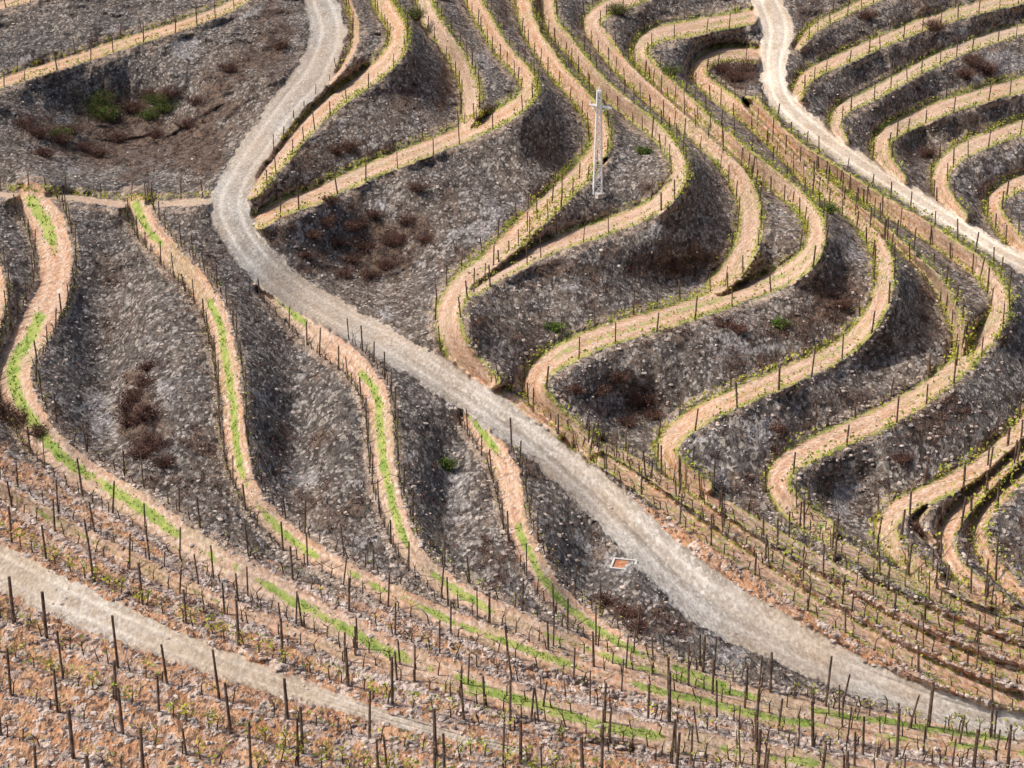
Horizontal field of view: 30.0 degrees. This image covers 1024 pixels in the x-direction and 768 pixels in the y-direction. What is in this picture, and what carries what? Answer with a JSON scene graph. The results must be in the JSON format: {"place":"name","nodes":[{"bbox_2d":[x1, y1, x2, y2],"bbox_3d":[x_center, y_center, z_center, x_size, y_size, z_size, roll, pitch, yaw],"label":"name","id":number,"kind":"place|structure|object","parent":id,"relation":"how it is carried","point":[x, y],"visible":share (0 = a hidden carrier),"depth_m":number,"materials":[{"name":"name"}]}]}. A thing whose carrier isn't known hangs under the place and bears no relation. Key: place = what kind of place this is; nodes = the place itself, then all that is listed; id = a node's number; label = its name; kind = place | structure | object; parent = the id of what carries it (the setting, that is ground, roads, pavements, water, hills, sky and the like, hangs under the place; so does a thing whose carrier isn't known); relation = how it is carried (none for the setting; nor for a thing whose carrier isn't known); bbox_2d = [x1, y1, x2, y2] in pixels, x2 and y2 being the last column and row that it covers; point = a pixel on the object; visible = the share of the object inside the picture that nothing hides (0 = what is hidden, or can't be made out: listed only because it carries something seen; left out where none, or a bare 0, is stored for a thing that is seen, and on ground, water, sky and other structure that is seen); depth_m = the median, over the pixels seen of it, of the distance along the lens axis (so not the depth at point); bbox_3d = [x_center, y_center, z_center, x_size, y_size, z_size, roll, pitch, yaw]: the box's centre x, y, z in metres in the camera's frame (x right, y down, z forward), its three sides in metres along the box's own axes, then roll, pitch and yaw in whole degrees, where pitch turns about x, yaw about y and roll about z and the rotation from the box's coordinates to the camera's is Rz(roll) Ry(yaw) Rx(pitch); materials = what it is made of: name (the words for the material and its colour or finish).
{"place":"outdoors","nodes":[
{"label":"outdoors","id":0,"kind":"place"},
{"bbox_2d":[0,0,1023,767],"bbox_3d":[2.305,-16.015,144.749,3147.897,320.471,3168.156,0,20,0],"label":"terraced hillside ground","id":1,"kind":"structure","parent":0,"point":[720,604],"depth_m":112.01,"materials":[{"name":"soil"}]},
{"bbox_2d":[0,244,13,339],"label":"vineyard row","id":2,"kind":"object","parent":1,"relation":"on","point":[8,284],"visible":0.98,"depth_m":119.73,"materials":[{"name":"plant"}]},
{"bbox_2d":[0,405,28,427],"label":"dry shrub","id":3,"kind":"object","parent":1,"relation":"on","point":[22,418],"visible":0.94,"depth_m":102.58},
{"bbox_2d":[8,111,44,128],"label":"dry shrub","id":4,"kind":"object","parent":1,"relation":"on","point":[24,121],"visible":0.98,"depth_m":159.13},
{"bbox_2d":[16,117,58,138],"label":"dry shrub","id":5,"kind":"object","parent":1,"relation":"on","point":[39,133],"visible":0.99,"depth_m":158.05,"materials":[{"name":"plant"}]},
{"bbox_2d":[22,418,53,438],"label":"dry shrub","id":6,"kind":"object","parent":1,"relation":"on","point":[38,431],"visible":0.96,"depth_m":100.50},
{"bbox_2d":[45,127,77,145],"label":"dry shrub","id":7,"kind":"object","parent":1,"relation":"on","point":[59,139],"visible":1,"depth_m":158.80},
{"bbox_2d":[0,696,181,767],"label":"vineyard row","id":8,"kind":"object","parent":1,"relation":"on","point":[72,749],"visible":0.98,"depth_m":73.82,"materials":[{"name":"brown wood"}]},
{"bbox_2d":[78,100,124,120],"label":"green shrub","id":9,"kind":"object","parent":1,"relation":"on","point":[107,114],"visible":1,"depth_m":169.65,"materials":[{"name":"green plant"}]},
{"bbox_2d":[85,88,119,104],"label":"green shrub","id":10,"kind":"object","parent":1,"relation":"on","point":[99,97],"visible":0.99,"depth_m":171.08,"materials":[{"name":"green plant"}]},
{"bbox_2d":[0,173,210,201],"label":"vineyard row","id":11,"kind":"object","parent":1,"relation":"on","point":[45,185],"visible":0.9,"depth_m":143.59,"materials":[{"name":"green wood"}]},
{"bbox_2d":[0,0,227,74],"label":"vineyard row","id":12,"kind":"object","parent":1,"relation":"on","point":[119,37],"visible":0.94,"depth_m":184.53,"materials":[{"name":"plant"}]},
{"bbox_2d":[3,0,251,86],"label":"vineyard row","id":13,"kind":"object","parent":1,"relation":"on","point":[151,37],"visible":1,"depth_m":175.87,"materials":[{"name":"plant"}]},
{"bbox_2d":[114,382,147,403],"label":"dry shrub","id":14,"kind":"object","parent":1,"relation":"on","point":[134,394],"visible":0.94,"depth_m":107.24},
{"bbox_2d":[117,96,147,113],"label":"dry shrub","id":15,"kind":"object","parent":1,"relation":"on","point":[134,106],"visible":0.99,"depth_m":171.55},
{"bbox_2d":[0,647,267,767],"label":"vineyard row","id":16,"kind":"object","parent":1,"relation":"on","point":[58,707],"visible":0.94,"depth_m":75.30,"materials":[{"name":"brown wood"}]},
{"bbox_2d":[120,435,157,459],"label":"dry shrub","id":17,"kind":"object","parent":1,"relation":"on","point":[137,453],"visible":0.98,"depth_m":98.94,"materials":[{"name":"plant"}]},
{"bbox_2d":[126,369,158,387],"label":"dry shrub","id":18,"kind":"object","parent":1,"relation":"on","point":[143,380],"visible":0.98,"depth_m":108.67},
{"bbox_2d":[128,395,173,422],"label":"dry shrub","id":19,"kind":"object","parent":1,"relation":"on","point":[142,411],"visible":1,"depth_m":103.36,"materials":[{"name":"plant"}]},
{"bbox_2d":[126,428,176,454],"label":"dry shrub","id":20,"kind":"object","parent":1,"relation":"on","point":[156,442],"visible":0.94,"depth_m":99.80,"materials":[{"name":"plant"}]},
{"bbox_2d":[142,100,180,114],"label":"green shrub","id":21,"kind":"object","parent":1,"relation":"on","point":[163,108],"visible":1,"depth_m":169.08,"materials":[{"name":"green plant"}]},
{"bbox_2d":[145,450,181,469],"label":"dry shrub","id":22,"kind":"object","parent":1,"relation":"on","point":[163,462],"visible":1,"depth_m":97.25,"materials":[{"name":"plant"}]},
{"bbox_2d":[155,83,186,99],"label":"dry shrub","id":23,"kind":"object","parent":1,"relation":"on","point":[167,94],"visible":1,"depth_m":169.86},
{"bbox_2d":[0,506,390,694],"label":"vineyard row","id":24,"kind":"object","parent":1,"relation":"on","point":[185,616],"visible":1,"depth_m":83.26,"materials":[{"name":"brown wood"}]},
{"bbox_2d":[0,615,455,767],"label":"vineyard row","id":25,"kind":"object","parent":1,"relation":"on","point":[169,705],"visible":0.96,"depth_m":75.98,"materials":[{"name":"brown wood"}]},
{"bbox_2d":[0,576,583,767],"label":"vineyard row","id":26,"kind":"object","parent":1,"relation":"on","point":[44,623],"visible":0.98,"depth_m":77.32,"materials":[{"name":"brown wood"}]},
{"bbox_2d":[273,0,392,153],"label":"vineyard row","id":27,"kind":"object","parent":1,"relation":"on","point":[387,34],"visible":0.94,"depth_m":173.32,"materials":[{"name":"plant"}]},
{"bbox_2d":[254,0,413,195],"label":"vineyard row","id":28,"kind":"object","parent":1,"relation":"on","point":[400,11],"visible":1,"depth_m":161.46,"materials":[{"name":"plant"}]},
{"bbox_2d":[341,214,367,232],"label":"dry shrub","id":29,"kind":"object","parent":1,"relation":"on","point":[354,225],"visible":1,"depth_m":139.19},
{"bbox_2d":[368,254,399,271],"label":"dry shrub","id":30,"kind":"object","parent":1,"relation":"on","point":[385,265],"visible":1,"depth_m":134.73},
{"bbox_2d":[252,0,523,211],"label":"vineyard row","id":31,"kind":"object","parent":1,"relation":"on","point":[463,119],"visible":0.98,"depth_m":159.08,"materials":[{"name":"plant"}]},
{"bbox_2d":[373,229,409,247],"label":"dry shrub","id":32,"kind":"object","parent":1,"relation":"on","point":[393,241],"visible":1,"depth_m":137.59,"materials":[{"name":"plant"}]},
{"bbox_2d":[253,0,547,226],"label":"vineyard row","id":33,"kind":"object","parent":1,"relation":"on","point":[537,86],"visible":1,"depth_m":152.69,"materials":[{"name":"plant"}]},
{"bbox_2d":[271,717,568,767],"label":"vineyard row","id":34,"kind":"object","parent":1,"relation":"on","point":[298,751],"visible":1,"depth_m":73.39,"materials":[{"name":"plant"}]},
{"bbox_2d":[414,0,465,123],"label":"vineyard row","id":35,"kind":"object","parent":1,"relation":"on","point":[460,102],"visible":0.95,"depth_m":177.90,"materials":[{"name":"plant"}]},
{"bbox_2d":[0,480,901,767],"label":"vineyard row","id":36,"kind":"object","parent":1,"relation":"on","point":[476,694],"visible":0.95,"depth_m":80.17,"materials":[{"name":"green wood"}]},
{"bbox_2d":[0,194,905,767],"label":"vineyard row","id":37,"kind":"object","parent":1,"relation":"on","point":[42,460],"visible":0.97,"depth_m":86.62,"materials":[{"name":"plant"}]},
{"bbox_2d":[0,460,911,767],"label":"vineyard row","id":38,"kind":"object","parent":1,"relation":"on","point":[92,522],"visible":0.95,"depth_m":80.88,"materials":[{"name":"green wood"}]},
{"bbox_2d":[428,0,486,128],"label":"vineyard row","id":39,"kind":"object","parent":1,"relation":"on","point":[472,62],"visible":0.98,"depth_m":171.01,"materials":[{"name":"plant"}]},
{"bbox_2d":[30,181,965,766],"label":"vineyard row","id":40,"kind":"object","parent":1,"relation":"on","point":[60,315],"visible":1,"depth_m":88.46,"materials":[{"name":"plant"}]},
{"bbox_2d":[427,0,594,356],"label":"vineyard row","id":41,"kind":"object","parent":1,"relation":"on","point":[521,213],"visible":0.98,"depth_m":148.82,"materials":[{"name":"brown wood"}]},
{"bbox_2d":[0,0,1023,767],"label":"loose schist stones","id":42,"kind":"object","parent":1,"relation":"on","point":[192,760],"visible":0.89,"depth_m":85.50,"materials":[{"name":"stone"}]},
{"bbox_2d":[0,0,1023,652],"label":"dry bank weeds","id":43,"kind":"object","parent":1,"relation":"on","point":[658,404],"visible":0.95,"depth_m":109.69,"materials":[{"name":"plant"}]},
{"bbox_2d":[2,0,1023,766],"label":"grass tufts","id":44,"kind":"object","parent":1,"relation":"on","point":[594,348],"visible":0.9,"depth_m":113.00,"materials":[{"name":"plant"}]},
{"bbox_2d":[457,0,616,371],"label":"vineyard row","id":45,"kind":"object","parent":1,"relation":"on","point":[589,170],"visible":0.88,"depth_m":140.55,"materials":[{"name":"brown wood"}]},
{"bbox_2d":[517,163,592,238],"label":"vineyard row","id":46,"kind":"object","parent":1,"relation":"on","point":[552,197],"visible":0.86,"depth_m":139.33,"materials":[{"name":"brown wood"}]},
{"bbox_2d":[465,0,674,277],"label":"vineyard row","id":47,"kind":"object","parent":1,"relation":"on","point":[586,79],"visible":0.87,"depth_m":150.47,"materials":[{"name":"plant"}]},
{"bbox_2d":[124,197,1022,760],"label":"vineyard row","id":48,"kind":"object","parent":1,"relation":"on","point":[232,471],"visible":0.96,"depth_m":85.64,"materials":[{"name":"plant"}]},
{"bbox_2d":[148,180,1018,741],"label":"vineyard row","id":49,"kind":"object","parent":1,"relation":"on","point":[246,414],"visible":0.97,"depth_m":87.86,"materials":[{"name":"plant"}]},
{"bbox_2d":[457,408,714,693],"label":"vineyard row","id":50,"kind":"object","parent":1,"relation":"on","point":[556,603],"visible":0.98,"depth_m":87.78,"materials":[{"name":"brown wood"}]},
{"bbox_2d":[481,0,694,289],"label":"vineyard row","id":51,"kind":"object","parent":1,"relation":"on","point":[676,137],"visible":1,"depth_m":143.72,"materials":[{"name":"plant"}]},
{"bbox_2d":[590,87,612,198],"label":"lattice power pole","id":52,"kind":"object","parent":1,"relation":"on","point":[600,194],"visible":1,"depth_m":140.01,"materials":[{"name":"metal"}]},
{"bbox_2d":[365,656,848,767],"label":"vineyard row","id":53,"kind":"object","parent":1,"relation":"on","point":[511,719],"visible":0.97,"depth_m":76.67,"materials":[{"name":"plant"}]},
{"bbox_2d":[347,318,888,709],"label":"vineyard row","id":54,"kind":"object","parent":1,"relation":"on","point":[445,541],"visible":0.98,"depth_m":87.74,"materials":[{"name":"plant"}]},
{"bbox_2d":[601,0,637,15],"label":"green shrub","id":55,"kind":"object","parent":1,"relation":"on","point":[619,10],"visible":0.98,"depth_m":187.84,"materials":[{"name":"green plant"}]},
{"bbox_2d":[507,418,733,673],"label":"vineyard row","id":56,"kind":"object","parent":1,"relation":"on","point":[538,540],"visible":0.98,"depth_m":89.49,"materials":[{"name":"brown wood"}]},
{"bbox_2d":[609,557,637,572],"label":"concrete drain box","id":57,"kind":"object","parent":1,"relation":"on","point":[617,564],"visible":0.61,"depth_m":92.50,"materials":[{"name":"concrete"}]},
{"bbox_2d":[609,597,646,625],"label":"dry shrub","id":58,"kind":"object","parent":1,"relation":"on","point":[631,613],"visible":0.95,"depth_m":86.64,"materials":[{"name":"plant"}]},
{"bbox_2d":[621,615,649,634],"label":"dry shrub","id":59,"kind":"object","parent":1,"relation":"on","point":[631,626],"visible":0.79,"depth_m":85.05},
{"bbox_2d":[257,279,1021,749],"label":"vineyard row","id":60,"kind":"object","parent":1,"relation":"on","point":[407,559],"visible":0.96,"depth_m":85.47,"materials":[{"name":"plant"}]},
{"bbox_2d":[628,388,662,406],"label":"dry shrub","id":61,"kind":"object","parent":1,"relation":"on","point":[649,398],"visible":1,"depth_m":110.06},
{"bbox_2d":[580,0,742,269],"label":"vineyard row","id":62,"kind":"object","parent":1,"relation":"on","point":[700,146],"visible":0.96,"depth_m":158.50,"materials":[{"name":"plant"}]},
{"bbox_2d":[516,3,812,438],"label":"vineyard row","id":63,"kind":"object","parent":1,"relation":"on","point":[798,209],"visible":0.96,"depth_m":130.96,"materials":[{"name":"green wood"}]},
{"bbox_2d":[459,719,888,767],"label":"vineyard row","id":64,"kind":"object","parent":1,"relation":"on","point":[520,750],"visible":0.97,"depth_m":74.42,"materials":[{"name":"brown wood"}]},
{"bbox_2d":[597,0,770,294],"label":"vineyard row","id":65,"kind":"object","parent":1,"relation":"on","point":[755,185],"visible":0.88,"depth_m":143.18,"materials":[{"name":"plant"}]},
{"bbox_2d":[544,13,834,437],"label":"vineyard row","id":66,"kind":"object","parent":1,"relation":"on","point":[812,198],"visible":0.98,"depth_m":136.24,"materials":[{"name":"green wood"}]},
{"bbox_2d":[717,60,759,82],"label":"dry shrub","id":67,"kind":"object","parent":1,"relation":"on","point":[740,75],"visible":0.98,"depth_m":173.24,"materials":[{"name":"plant"}]},
{"bbox_2d":[485,365,1022,695],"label":"vineyard row","id":68,"kind":"object","parent":1,"relation":"on","point":[650,484],"visible":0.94,"depth_m":96.56,"materials":[{"name":"green wood"}]},
{"bbox_2d":[648,41,880,495],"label":"vineyard row","id":69,"kind":"object","parent":1,"relation":"on","point":[873,250],"visible":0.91,"depth_m":120.06,"materials":[{"name":"green wood"}]},
{"bbox_2d":[671,47,900,479],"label":"vineyard row","id":70,"kind":"object","parent":1,"relation":"on","point":[693,463],"visible":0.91,"depth_m":116.14,"materials":[{"name":"green wood"}]},
{"bbox_2d":[554,424,1018,707],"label":"vineyard row","id":71,"kind":"object","parent":1,"relation":"on","point":[808,596],"visible":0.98,"depth_m":90.13,"materials":[{"name":"green wood"}]},
{"bbox_2d":[566,423,1021,682],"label":"vineyard row","id":72,"kind":"object","parent":1,"relation":"on","point":[880,618],"visible":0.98,"depth_m":89.26,"materials":[{"name":"green wood"}]},
{"bbox_2d":[570,419,1022,670],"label":"vineyard row","id":73,"kind":"object","parent":1,"relation":"on","point":[625,445],"visible":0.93,"depth_m":95.06,"materials":[{"name":"green wood"}]},
{"bbox_2d":[645,671,1013,767],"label":"vineyard row","id":74,"kind":"object","parent":1,"relation":"on","point":[813,740],"visible":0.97,"depth_m":77.25,"materials":[{"name":"plant"}]},
{"bbox_2d":[800,0,880,45],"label":"vineyard row","id":75,"kind":"object","parent":1,"relation":"on","point":[828,22],"visible":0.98,"depth_m":186.80,"materials":[{"name":"plant"}]},
{"bbox_2d":[673,471,1023,657],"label":"vineyard row","id":76,"kind":"object","parent":1,"relation":"on","point":[977,633],"visible":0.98,"depth_m":88.09,"materials":[{"name":"green wood"}]},
{"bbox_2d":[686,636,1023,737],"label":"vineyard row","id":77,"kind":"object","parent":1,"relation":"on","point":[928,719],"visible":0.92,"depth_m":80.49,"materials":[{"name":"brown wood"}]},
{"bbox_2d":[686,460,1023,647],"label":"vineyard row","id":78,"kind":"object","parent":1,"relation":"on","point":[834,551],"visible":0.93,"depth_m":91.15,"materials":[{"name":"green wood"}]},
{"bbox_2d":[746,108,993,532],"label":"vineyard row","id":79,"kind":"object","parent":1,"relation":"on","point":[979,277],"visible":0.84,"depth_m":120.66,"materials":[{"name":"green wood"}]},
{"bbox_2d":[799,162,961,365],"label":"vineyard row","id":80,"kind":"object","parent":1,"relation":"on","point":[909,257],"visible":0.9,"depth_m":128.68,"materials":[{"name":"green wood"}]},
{"bbox_2d":[787,0,979,88],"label":"vineyard row","id":81,"kind":"object","parent":1,"relation":"on","point":[795,79],"visible":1,"depth_m":183.61,"materials":[{"name":"plant"}]},
{"bbox_2d":[752,86,1018,511],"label":"vineyard row","id":82,"kind":"object","parent":1,"relation":"on","point":[1001,268],"visible":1,"depth_m":115.26,"materials":[{"name":"green wood"}]},
{"bbox_2d":[808,158,978,361],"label":"vineyard row","id":83,"kind":"object","parent":1,"relation":"on","point":[956,297],"visible":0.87,"depth_m":120.96,"materials":[{"name":"green wood"}]},
{"bbox_2d":[787,500,1023,635],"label":"vineyard row","id":84,"kind":"object","parent":1,"relation":"on","point":[877,553],"visible":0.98,"depth_m":89.02,"materials":[{"name":"green wood"}]},
{"bbox_2d":[796,481,1022,620],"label":"vineyard row","id":85,"kind":"object","parent":1,"relation":"on","point":[877,550],"visible":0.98,"depth_m":90.84,"materials":[{"name":"green wood"}]},
{"bbox_2d":[797,0,1023,96],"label":"vineyard row","id":86,"kind":"object","parent":1,"relation":"on","point":[868,52],"visible":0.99,"depth_m":178.24,"materials":[{"name":"plant"}]},
{"bbox_2d":[821,10,1023,125],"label":"vineyard row","id":87,"kind":"object","parent":1,"relation":"on","point":[830,110],"visible":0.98,"depth_m":177.07,"materials":[{"name":"plant"}]},
{"bbox_2d":[836,24,1023,136],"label":"vineyard row","id":88,"kind":"object","parent":1,"relation":"on","point":[922,67],"visible":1,"depth_m":170.40,"materials":[{"name":"plant"}]},
{"bbox_2d":[916,14,950,30],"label":"dry shrub","id":89,"kind":"object","parent":1,"relation":"on","point":[936,25],"visible":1,"depth_m":184.66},
{"bbox_2d":[864,392,1023,583],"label":"vineyard row","id":90,"kind":"object","parent":1,"relation":"on","point":[975,455],"visible":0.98,"depth_m":97.92,"materials":[{"name":"plant"}]},
{"bbox_2d":[866,68,1023,159],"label":"vineyard row","id":91,"kind":"object","parent":1,"relation":"on","point":[872,155],"visible":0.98,"depth_m":166.49,"materials":[{"name":"plant"}]},
{"bbox_2d":[883,80,1018,172],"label":"vineyard row","id":92,"kind":"object","parent":1,"relation":"on","point":[897,134],"visible":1,"depth_m":156.16,"materials":[{"name":"plant"}]},
{"bbox_2d":[880,427,1023,562],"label":"vineyard row","id":93,"kind":"object","parent":1,"relation":"on","point":[952,494],"visible":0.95,"depth_m":94.56,"materials":[{"name":"plant"}]},
{"bbox_2d":[901,547,1023,619],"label":"vineyard row","id":94,"kind":"object","parent":1,"relation":"on","point":[936,577],"visible":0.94,"depth_m":87.56,"materials":[{"name":"green wood"}]},
{"bbox_2d":[906,542,1022,602],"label":"vineyard row","id":95,"kind":"object","parent":1,"relation":"on","point":[986,580],"visible":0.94,"depth_m":88.80,"materials":[{"name":"green wood"}]},
{"bbox_2d":[925,107,1023,200],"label":"vineyard row","id":96,"kind":"object","parent":1,"relation":"on","point":[930,175],"visible":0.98,"depth_m":157.65,"materials":[{"name":"green wood"}]},
{"bbox_2d":[934,419,1023,613],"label":"vineyard row","id":97,"kind":"object","parent":1,"relation":"on","point":[944,547],"visible":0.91,"depth_m":91.72,"materials":[{"name":"green wood"}]},
{"bbox_2d":[942,117,1023,211],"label":"vineyard row","id":98,"kind":"object","parent":1,"relation":"on","point":[1008,134],"visible":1,"depth_m":147.41,"materials":[{"name":"green wood"}]},
{"bbox_2d":[953,438,1023,594],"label":"vineyard row","id":99,"kind":"object","parent":1,"relation":"on","point":[994,479],"visible":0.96,"depth_m":94.96,"materials":[{"name":"green wood"}]},
{"bbox_2d":[962,440,1023,595],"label":"vineyard row","id":100,"kind":"object","parent":1,"relation":"on","point":[971,509],"visible":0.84,"depth_m":93.36,"materials":[{"name":"green wood"}]},
{"bbox_2d":[981,473,1023,581],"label":"vineyard row","id":101,"kind":"object","parent":1,"relation":"on","point":[997,505],"visible":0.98,"depth_m":92.95,"materials":[{"name":"green wood"}]},
{"bbox_2d":[982,160,1023,244],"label":"vineyard row","id":102,"kind":"object","parent":1,"relation":"on","point":[995,227],"visible":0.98,"depth_m":140.25,"materials":[{"name":"green wood"}]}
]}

